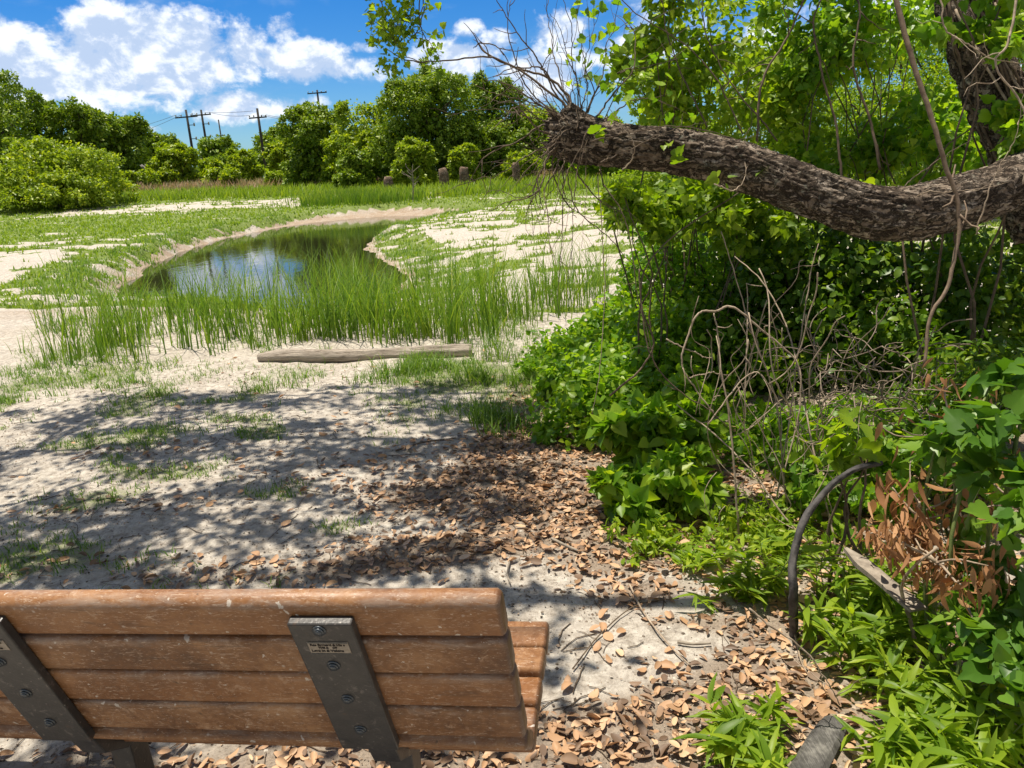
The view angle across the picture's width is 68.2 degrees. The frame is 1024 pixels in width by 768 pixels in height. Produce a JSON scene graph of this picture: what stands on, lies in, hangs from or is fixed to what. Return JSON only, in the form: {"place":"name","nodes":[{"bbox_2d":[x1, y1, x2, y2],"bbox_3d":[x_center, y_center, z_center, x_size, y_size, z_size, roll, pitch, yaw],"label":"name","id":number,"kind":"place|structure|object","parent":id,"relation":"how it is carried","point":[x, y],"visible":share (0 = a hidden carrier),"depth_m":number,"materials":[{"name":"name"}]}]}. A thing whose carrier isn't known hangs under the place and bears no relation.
{"place":"outdoors","nodes":[
{"label":"outdoors","id":0,"kind":"place"},
{"bbox_2d":[117,216,426,308],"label":"pond water","id":1,"kind":"structure","parent":0,"point":[294,236],"depth_m":19.32,"materials":[{"name":"green liquid"}]},
{"bbox_2d":[0,0,1021,166],"label":"sky","id":2,"kind":"structure","parent":0,"point":[158,59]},
{"bbox_2d":[0,166,1023,767],"bbox_3d":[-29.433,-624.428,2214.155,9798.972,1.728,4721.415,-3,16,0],"label":"ground","id":3,"kind":"structure","parent":0,"point":[16,324],"depth_m":3.85,"materials":[{"name":"sand"}]},
{"bbox_2d":[0,68,42,166],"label":"tree","id":4,"kind":"object","parent":3,"relation":"on","point":[15,88],"visible":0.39,"depth_m":49.57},
{"bbox_2d":[0,86,65,155],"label":"tree","id":5,"kind":"object","parent":3,"relation":"on","point":[32,103],"visible":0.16,"depth_m":54.26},
{"bbox_2d":[44,302,98,367],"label":"reed clump","id":6,"kind":"object","parent":3,"relation":"on","point":[81,337],"visible":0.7,"depth_m":6.83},
{"bbox_2d":[0,135,143,210],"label":"bush","id":7,"kind":"object","parent":3,"relation":"on","point":[57,180],"visible":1,"depth_m":41.40,"materials":[{"name":"plant"}]},
{"bbox_2d":[27,96,124,177],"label":"tree","id":8,"kind":"object","parent":3,"relation":"on","point":[80,123],"visible":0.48,"depth_m":55.86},
{"bbox_2d":[74,312,118,368],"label":"reed clump","id":9,"kind":"object","parent":3,"relation":"on","point":[99,354],"visible":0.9,"depth_m":6.64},
{"bbox_2d":[92,111,160,179],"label":"tree","id":10,"kind":"object","parent":3,"relation":"on","point":[129,134],"visible":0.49,"depth_m":60.77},
{"bbox_2d":[116,279,158,339],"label":"reed clump","id":11,"kind":"object","parent":3,"relation":"on","point":[145,322],"visible":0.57,"depth_m":7.50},
{"bbox_2d":[136,167,162,188],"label":"weed bush","id":12,"kind":"object","parent":3,"relation":"on","point":[149,175],"visible":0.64,"depth_m":58.51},
{"bbox_2d":[135,132,179,163],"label":"tree","id":13,"kind":"object","parent":3,"relation":"on","point":[171,138],"visible":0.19,"depth_m":78.93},
{"bbox_2d":[117,411,230,454],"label":"grass tuft","id":14,"kind":"object","parent":3,"relation":"on","point":[161,434],"visible":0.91,"depth_m":4.75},
{"bbox_2d":[145,141,202,184],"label":"bush","id":15,"kind":"object","parent":3,"relation":"on","point":[179,161],"visible":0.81,"depth_m":64.78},
{"bbox_2d":[182,284,230,347],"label":"reed clump","id":16,"kind":"object","parent":3,"relation":"on","point":[210,328],"visible":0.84,"depth_m":7.05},
{"bbox_2d":[198,157,224,177],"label":"bush","id":17,"kind":"object","parent":3,"relation":"on","point":[204,164],"visible":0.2,"depth_m":71.36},
{"bbox_2d":[196,133,240,173],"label":"tree","id":18,"kind":"object","parent":3,"relation":"on","point":[211,148],"visible":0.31,"depth_m":88.38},
{"bbox_2d":[218,167,241,186],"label":"weed bush","id":19,"kind":"object","parent":3,"relation":"on","point":[230,174],"visible":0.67,"depth_m":57.13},
{"bbox_2d":[223,148,268,181],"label":"bush","id":20,"kind":"object","parent":3,"relation":"on","point":[245,162],"visible":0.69,"depth_m":69.13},
{"bbox_2d":[112,175,382,193],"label":"dry weeds","id":21,"kind":"object","parent":3,"relation":"on","point":[243,182],"visible":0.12,"depth_m":56.43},
{"bbox_2d":[234,299,268,352],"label":"reed clump","id":22,"kind":"object","parent":3,"relation":"on","point":[251,340],"visible":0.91,"depth_m":6.83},
{"bbox_2d":[19,204,495,311],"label":"bank grass","id":23,"kind":"structure","parent":3,"relation":"on","point":[384,234],"depth_m":16.35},
{"bbox_2d":[250,122,292,172],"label":"tree","id":24,"kind":"object","parent":3,"relation":"on","point":[271,137],"visible":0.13,"depth_m":101.44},
{"bbox_2d":[0,588,549,767],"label":"park bench","id":25,"kind":"object","parent":3,"relation":"on","point":[394,677],"visible":1,"depth_m":1.32,"materials":[{"name":"brown wood"}]},
{"bbox_2d":[0,341,550,588],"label":"short grass","id":26,"kind":"structure","parent":3,"relation":"on","point":[136,431],"depth_m":4.80,"materials":[{"name":"plant"}]},
{"bbox_2d":[262,138,292,176],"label":"tree","id":27,"kind":"object","parent":3,"relation":"on","point":[275,153],"visible":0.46,"depth_m":62.86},
{"bbox_2d":[0,299,560,404],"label":"sparse grass","id":28,"kind":"structure","parent":3,"relation":"on","point":[36,362],"depth_m":6.35,"materials":[{"name":"plant"}]},
{"bbox_2d":[278,288,325,344],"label":"reed clump","id":29,"kind":"object","parent":3,"relation":"on","point":[294,338],"visible":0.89,"depth_m":7.06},
{"bbox_2d":[272,100,342,185],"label":"tree","id":30,"kind":"object","parent":3,"relation":"on","point":[310,127],"visible":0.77,"depth_m":54.35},
{"bbox_2d":[5,218,621,365],"bbox_3d":[-2.244,-1.782,11.246,7.015,1.726,10.414,-4,16,-6],"label":"reed bed","id":31,"kind":"object","parent":3,"relation":"on","point":[364,307],"visible":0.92,"depth_m":7.52,"materials":[{"name":"plant"}]},
{"bbox_2d":[0,170,684,208],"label":"tall grass","id":32,"kind":"structure","parent":3,"relation":"on","point":[496,183],"depth_m":45.48,"materials":[{"name":"plant"}]},
{"bbox_2d":[270,184,433,207],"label":"reeds","id":33,"kind":"object","parent":3,"relation":"on","point":[375,198],"visible":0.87,"depth_m":37.88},
{"bbox_2d":[331,142,376,187],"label":"bush","id":34,"kind":"object","parent":3,"relation":"on","point":[353,165],"visible":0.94,"depth_m":47.32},
{"bbox_2d":[320,99,396,180],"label":"tree","id":35,"kind":"object","parent":3,"relation":"on","point":[358,136],"visible":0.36,"depth_m":52.30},
{"bbox_2d":[257,344,471,361],"bbox_3d":[-1.258,-0.250,6.518,1.832,0.181,0.154,-3,16,-2],"label":"log","id":36,"kind":"object","parent":3,"relation":"on","point":[313,355],"visible":0.78,"depth_m":6.46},
{"bbox_2d":[389,135,438,186],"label":"bush","id":37,"kind":"object","parent":3,"relation":"on","point":[409,151],"visible":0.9,"depth_m":46.35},
{"bbox_2d":[366,56,491,179],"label":"tree","id":38,"kind":"object","parent":3,"relation":"on","point":[415,98],"visible":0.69,"depth_m":49.73,"materials":[{"name":"plant"}]},
{"bbox_2d":[4,370,863,764],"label":"twig litter","id":39,"kind":"object","parent":3,"relation":"on","point":[446,562],"visible":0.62,"depth_m":2.93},
{"bbox_2d":[446,142,482,182],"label":"bush","id":40,"kind":"object","parent":3,"relation":"on","point":[464,155],"visible":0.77,"depth_m":47.47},
{"bbox_2d":[361,341,582,438],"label":"weed grass","id":41,"kind":"structure","parent":3,"relation":"on","point":[493,415],"depth_m":5.57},
{"bbox_2d":[438,70,542,176],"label":"tree","id":42,"kind":"object","parent":3,"relation":"on","point":[503,135],"visible":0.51,"depth_m":51.80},
{"bbox_2d":[458,324,528,364],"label":"grass tuft","id":43,"kind":"object","parent":3,"relation":"on","point":[490,352],"visible":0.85,"depth_m":6.42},
{"bbox_2d":[0,344,1010,767],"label":"grit","id":44,"kind":"object","parent":3,"relation":"on","point":[388,546],"visible":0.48,"depth_m":3.45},
{"bbox_2d":[0,163,1021,319],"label":"field grass","id":45,"kind":"structure","parent":3,"relation":"on","point":[108,224],"depth_m":24.83,"materials":[{"name":"plant"}]},
{"bbox_2d":[0,349,1023,767],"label":"leaf litter","id":46,"kind":"object","parent":3,"relation":"on","point":[588,743],"visible":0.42,"depth_m":2.94,"materials":[{"name":"plant"}]},
{"bbox_2d":[498,148,541,180],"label":"bush","id":47,"kind":"object","parent":3,"relation":"on","point":[516,158],"visible":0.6,"depth_m":48.41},
{"bbox_2d":[500,103,559,171],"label":"tree","id":48,"kind":"object","parent":3,"relation":"on","point":[536,122],"visible":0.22,"depth_m":52.90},
{"bbox_2d":[512,283,660,402],"bbox_3d":[0.715,-0.448,5.958,2.262,0.654,1.294,-17,21,-40],"label":"vine mound","id":49,"kind":"object","parent":3,"relation":"on","point":[583,329],"visible":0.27,"depth_m":5.89,"materials":[{"name":"green plant"}]},
{"bbox_2d":[568,114,634,176],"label":"tree","id":50,"kind":"object","parent":3,"relation":"on","point":[593,169],"visible":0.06,"depth_m":45.21,"materials":[{"name":"green plant"}]},
{"bbox_2d":[524,287,763,450],"bbox_3d":[0.859,-0.168,4.918,1.465,0.751,2.260,5,18,26],"label":"vine mound","id":51,"kind":"object","parent":3,"relation":"on","point":[617,370],"visible":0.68,"depth_m":4.64,"materials":[{"name":"green plant"}]},
{"bbox_2d":[584,372,734,535],"bbox_3d":[0.705,0.292,3.590,0.782,0.502,1.057,-3,16,0],"label":"vine","id":52,"kind":"object","parent":3,"relation":"on","point":[657,444],"visible":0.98,"depth_m":3.51,"materials":[{"name":"green plant"}]},
{"bbox_2d":[607,55,740,192],"bbox_3d":[5.325,-7.756,23.518,4.576,4.852,4.174,-3,16,0],"label":"tree","id":53,"kind":"object","parent":3,"relation":"on","point":[654,176],"visible":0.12,"depth_m":23.11,"materials":[{"name":"green plant"}]},
{"bbox_2d":[358,0,1023,314],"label":"leaning tree","id":54,"kind":"object","parent":3,"relation":"on","point":[868,209],"visible":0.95,"depth_m":3.13,"materials":[{"name":"brown plant"}]},
{"bbox_2d":[609,193,738,396],"bbox_3d":[0.715,-0.395,3.300,0.623,0.843,0.238,-3,16,0],"label":"dry vine","id":55,"kind":"object","parent":54,"relation":"hanging from","point":[626,381],"visible":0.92,"depth_m":3.30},
{"bbox_2d":[622,0,742,134],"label":"dry vine","id":56,"kind":"object","parent":54,"relation":"attached to","point":[697,56],"visible":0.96,"depth_m":3.50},
{"bbox_2d":[698,0,777,140],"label":"dry vine","id":57,"kind":"object","parent":54,"relation":"attached to","point":[764,123],"visible":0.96,"depth_m":3.60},
{"bbox_2d":[738,0,828,141],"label":"dry vine","id":58,"kind":"object","parent":54,"relation":"attached to","point":[763,79],"visible":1,"depth_m":3.59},
{"bbox_2d":[785,0,842,175],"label":"dry vine","id":59,"kind":"object","parent":54,"relation":"hanging from","point":[833,113],"visible":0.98,"depth_m":3.59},
{"bbox_2d":[846,0,889,169],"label":"dry vine","id":60,"kind":"object","parent":54,"relation":"attached to","point":[867,110],"visible":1,"depth_m":3.70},
{"bbox_2d":[893,0,979,366],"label":"dry vine","id":61,"kind":"object","parent":54,"relation":"hanging from","point":[920,85],"visible":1,"depth_m":2.84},
{"bbox_2d":[963,0,1023,183],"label":"dry vine","id":62,"kind":"object","parent":54,"relation":"hanging from","point":[1003,50],"visible":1,"depth_m":2.80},
{"bbox_2d":[658,533,731,573],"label":"herb","id":63,"kind":"object","parent":3,"relation":"on","point":[687,554],"visible":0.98,"depth_m":2.93,"materials":[{"name":"green plant"}]},
{"bbox_2d":[593,172,832,368],"bbox_3d":[1.267,-0.614,4.827,1.837,1.538,0.896,-13,19,-33],"label":"shrub","id":64,"kind":"object","parent":3,"relation":"on","point":[665,216],"visible":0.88,"depth_m":4.60,"materials":[{"name":"green plant"}]},
{"bbox_2d":[599,0,836,315],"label":"shrub","id":65,"kind":"object","parent":3,"relation":"on","point":[698,77],"visible":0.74,"depth_m":5.06,"materials":[{"name":"green plant"}]},
{"bbox_2d":[598,482,844,566],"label":"undergrowth","id":66,"kind":"object","parent":3,"relation":"on","point":[647,544],"visible":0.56,"depth_m":3.11,"materials":[{"name":"green plant"}]},
{"bbox_2d":[612,218,843,396],"bbox_3d":[1.625,-0.649,5.533,1.637,1.312,2.236,-3,16,0],"label":"shrub","id":67,"kind":"object","parent":3,"relation":"on","point":[710,271],"visible":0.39,"depth_m":5.54,"materials":[{"name":"green plant"}]},
{"bbox_2d":[713,313,744,543],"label":"dry vine","id":68,"kind":"object","parent":3,"relation":"on","point":[735,484],"visible":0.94,"depth_m":3.10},
{"bbox_2d":[673,558,785,614],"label":"herb","id":69,"kind":"object","parent":3,"relation":"on","point":[721,581],"visible":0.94,"depth_m":2.66,"materials":[{"name":"green plant"}]},
{"bbox_2d":[670,671,804,767],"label":"herb","id":70,"kind":"object","parent":3,"relation":"on","point":[739,737],"visible":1,"depth_m":1.94,"materials":[{"name":"green plant"}]},
{"bbox_2d":[676,404,825,557],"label":"dry vine","id":71,"kind":"object","parent":3,"relation":"on","point":[792,527],"visible":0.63,"depth_m":3.13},
{"bbox_2d":[721,231,788,513],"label":"dry vine","id":72,"kind":"object","parent":3,"relation":"on","point":[745,312],"visible":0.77,"depth_m":3.30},
{"bbox_2d":[721,533,828,599],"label":"herb","id":73,"kind":"object","parent":3,"relation":"on","point":[773,578],"visible":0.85,"depth_m":2.65,"materials":[{"name":"green plant"}]},
{"bbox_2d":[691,259,869,536],"bbox_3d":[1.073,0.090,3.103,0.682,1.186,0.799,2,17,17],"label":"dry tangle","id":74,"kind":"object","parent":3,"relation":"on","point":[745,383],"visible":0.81,"depth_m":3.10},
{"bbox_2d":[638,269,727,426],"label":"dry vine","id":75,"kind":"object","parent":74,"relation":"attached to","point":[652,357],"visible":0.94,"depth_m":3.25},
{"bbox_2d":[716,305,801,469],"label":"dry vine","id":76,"kind":"object","parent":74,"relation":"attached to","point":[757,326],"visible":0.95,"depth_m":3.10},
{"bbox_2d":[707,371,841,488],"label":"dry vine","id":77,"kind":"object","parent":74,"relation":"attached to","point":[764,379],"visible":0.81,"depth_m":3.01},
{"bbox_2d":[734,256,835,544],"bbox_3d":[1.191,0.042,3.303,0.106,1.100,0.955,-4,16,-6],"label":"dry vine","id":78,"kind":"object","parent":3,"relation":"on","point":[802,394],"visible":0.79,"depth_m":3.21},
{"bbox_2d":[753,517,824,572],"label":"herb","id":79,"kind":"object","parent":3,"relation":"on","point":[781,544],"visible":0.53,"depth_m":2.89,"materials":[{"name":"green plant"}]},
{"bbox_2d":[705,22,883,211],"bbox_3d":[7.198,-6.863,19.598,4.553,5.116,4.255,-3,16,0],"label":"tree","id":80,"kind":"object","parent":3,"relation":"on","point":[767,141],"visible":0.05,"depth_m":18.94,"materials":[{"name":"green plant"}]},
{"bbox_2d":[774,244,819,506],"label":"dry vine","id":81,"kind":"object","parent":3,"relation":"on","point":[808,285],"visible":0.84,"depth_m":3.30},
{"bbox_2d":[667,209,929,403],"bbox_3d":[2.093,-0.716,5.321,2.079,1.270,1.683,-3,16,0],"label":"shrub","id":82,"kind":"object","parent":3,"relation":"on","point":[827,268],"visible":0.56,"depth_m":4.99,"materials":[{"name":"green plant"}]},
{"bbox_2d":[705,391,902,483],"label":"undergrowth","id":83,"kind":"object","parent":3,"relation":"on","point":[755,433],"visible":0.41,"depth_m":3.99,"materials":[{"name":"green plant"}]},
{"bbox_2d":[749,608,864,704],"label":"twig","id":84,"kind":"object","parent":3,"relation":"on","point":[777,630],"visible":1,"depth_m":2.00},
{"bbox_2d":[788,715,846,767],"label":"log","id":85,"kind":"object","parent":3,"relation":"on","point":[820,747],"visible":0.81,"depth_m":1.96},
{"bbox_2d":[788,461,882,638],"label":"arching vine","id":86,"kind":"object","parent":3,"relation":"on","point":[793,602],"visible":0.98,"depth_m":2.41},
{"bbox_2d":[781,587,894,662],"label":"herb","id":87,"kind":"object","parent":3,"relation":"on","point":[810,630],"visible":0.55,"depth_m":2.40,"materials":[{"name":"green plant"}]},
{"bbox_2d":[742,0,951,339],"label":"shrub","id":88,"kind":"object","parent":3,"relation":"on","point":[835,32],"visible":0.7,"depth_m":4.98,"materials":[{"name":"green plant"}]},
{"bbox_2d":[809,406,889,586],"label":"vine","id":89,"kind":"object","parent":3,"relation":"on","point":[840,461],"visible":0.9,"depth_m":2.63,"materials":[{"name":"green plant"}]},
{"bbox_2d":[797,533,911,606],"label":"herb","id":90,"kind":"object","parent":3,"relation":"on","point":[828,558],"visible":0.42,"depth_m":2.63,"materials":[{"name":"green plant"}]},
{"bbox_2d":[735,299,990,489],"bbox_3d":[1.586,0.127,3.237,1.206,1.055,1.125,-3,16,0],"label":"dry tangle","id":91,"kind":"object","parent":3,"relation":"on","point":[881,397],"visible":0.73,"depth_m":3.16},
{"bbox_2d":[855,519,896,569],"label":"dead branch","id":92,"kind":"object","parent":3,"relation":"on","point":[873,536],"visible":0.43,"depth_m":2.31,"materials":[{"name":"brown plant"}]},
{"bbox_2d":[809,595,946,700],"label":"herb","id":93,"kind":"object","parent":3,"relation":"on","point":[873,627],"visible":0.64,"depth_m":2.21,"materials":[{"name":"green plant"}]},
{"bbox_2d":[843,547,927,611],"bbox_3d":[1.104,0.578,2.270,0.060,0.033,0.326,-6,16,-12],"label":"stick","id":94,"kind":"object","parent":93,"relation":"on","point":[873,572],"visible":0.95,"depth_m":2.24,"materials":[{"name":"grey wood"}]},
{"bbox_2d":[819,558,955,637],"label":"herb","id":95,"kind":"object","parent":3,"relation":"on","point":[841,583],"visible":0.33,"depth_m":2.42,"materials":[{"name":"green plant"}]},
{"bbox_2d":[815,8,964,185],"bbox_3d":[8.781,-5.971,16.670,4.100,4.850,4.196,12,22,42],"label":"tree","id":96,"kind":"object","parent":3,"relation":"on","point":[929,61],"visible":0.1,"depth_m":16.49,"materials":[{"name":"green plant"}]},
{"bbox_2d":[770,397,1023,555],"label":"undergrowth","id":97,"kind":"object","parent":3,"relation":"on","point":[808,488],"visible":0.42,"depth_m":3.10,"materials":[{"name":"green plant"}]},
{"bbox_2d":[844,557,960,663],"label":"herb","id":98,"kind":"object","parent":3,"relation":"on","point":[920,597],"visible":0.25,"depth_m":2.32,"materials":[{"name":"green plant"}]},
{"bbox_2d":[832,708,997,767],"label":"herb","id":99,"kind":"object","parent":3,"relation":"on","point":[884,754],"visible":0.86,"depth_m":1.81,"materials":[{"name":"green plant"}]},
{"bbox_2d":[810,224,1023,405],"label":"shrub","id":100,"kind":"object","parent":3,"relation":"on","point":[1006,315],"visible":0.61,"depth_m":4.55,"materials":[{"name":"green plant"}]},
{"bbox_2d":[823,327,1023,462],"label":"undergrowth","id":101,"kind":"object","parent":3,"relation":"on","point":[968,371],"visible":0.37,"depth_m":3.46,"materials":[{"name":"green plant"}]},
{"bbox_2d":[870,466,981,605],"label":"dead branch","id":102,"kind":"object","parent":3,"relation":"on","point":[882,499],"visible":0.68,"depth_m":2.15,"materials":[{"name":"brown plant"}]},
{"bbox_2d":[848,636,1014,739],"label":"herb","id":103,"kind":"object","parent":3,"relation":"on","point":[903,674],"visible":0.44,"depth_m":2.00,"materials":[{"name":"green plant"}]},
{"bbox_2d":[851,496,1016,669],"bbox_3d":[1.141,0.633,2.070,0.410,0.618,0.419,-3,16,0],"label":"dead branch","id":104,"kind":"object","parent":3,"relation":"on","point":[905,558],"visible":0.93,"depth_m":2.04,"materials":[{"name":"brown plant"}]},
{"bbox_2d":[849,0,1023,322],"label":"shrub","id":105,"kind":"object","parent":3,"relation":"on","point":[946,118],"visible":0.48,"depth_m":4.72,"materials":[{"name":"green plant"}]},
{"bbox_2d":[862,685,1021,767],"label":"herb","id":106,"kind":"object","parent":3,"relation":"on","point":[945,724],"visible":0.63,"depth_m":1.82,"materials":[{"name":"green plant"}]},
{"bbox_2d":[875,357,1010,567],"bbox_3d":[1.441,0.362,2.481,0.400,0.905,0.341,-9,17,-20],"label":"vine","id":107,"kind":"object","parent":3,"relation":"on","point":[878,430],"visible":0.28,"depth_m":2.48,"materials":[{"name":"plant"}]},
{"bbox_2d":[893,642,1023,767],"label":"herb","id":108,"kind":"object","parent":3,"relation":"on","point":[946,692],"visible":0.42,"depth_m":1.91,"materials":[{"name":"green plant"}]},
{"bbox_2d":[896,353,1023,708],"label":"vine","id":109,"kind":"object","parent":3,"relation":"on","point":[968,447],"visible":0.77,"depth_m":1.98,"materials":[{"name":"green plant"}]},
{"bbox_2d":[896,0,1023,408],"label":"vine","id":110,"kind":"object","parent":3,"relation":"on","point":[969,29],"visible":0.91,"depth_m":3.32,"materials":[{"name":"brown plant"}]},
{"bbox_2d":[913,575,1023,758],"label":"shrub","id":111,"kind":"object","parent":3,"relation":"on","point":[1005,665],"visible":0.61,"depth_m":1.90,"materials":[{"name":"green plant"}]},
{"bbox_2d":[945,448,1019,582],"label":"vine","id":112,"kind":"object","parent":3,"relation":"on","point":[996,525],"visible":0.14,"depth_m":2.27,"materials":[{"name":"plant"}]},
{"bbox_2d":[954,682,1023,767],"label":"herb","id":113,"kind":"object","parent":3,"relation":"on","point":[1003,748],"visible":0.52,"depth_m":1.81,"materials":[{"name":"green plant"}]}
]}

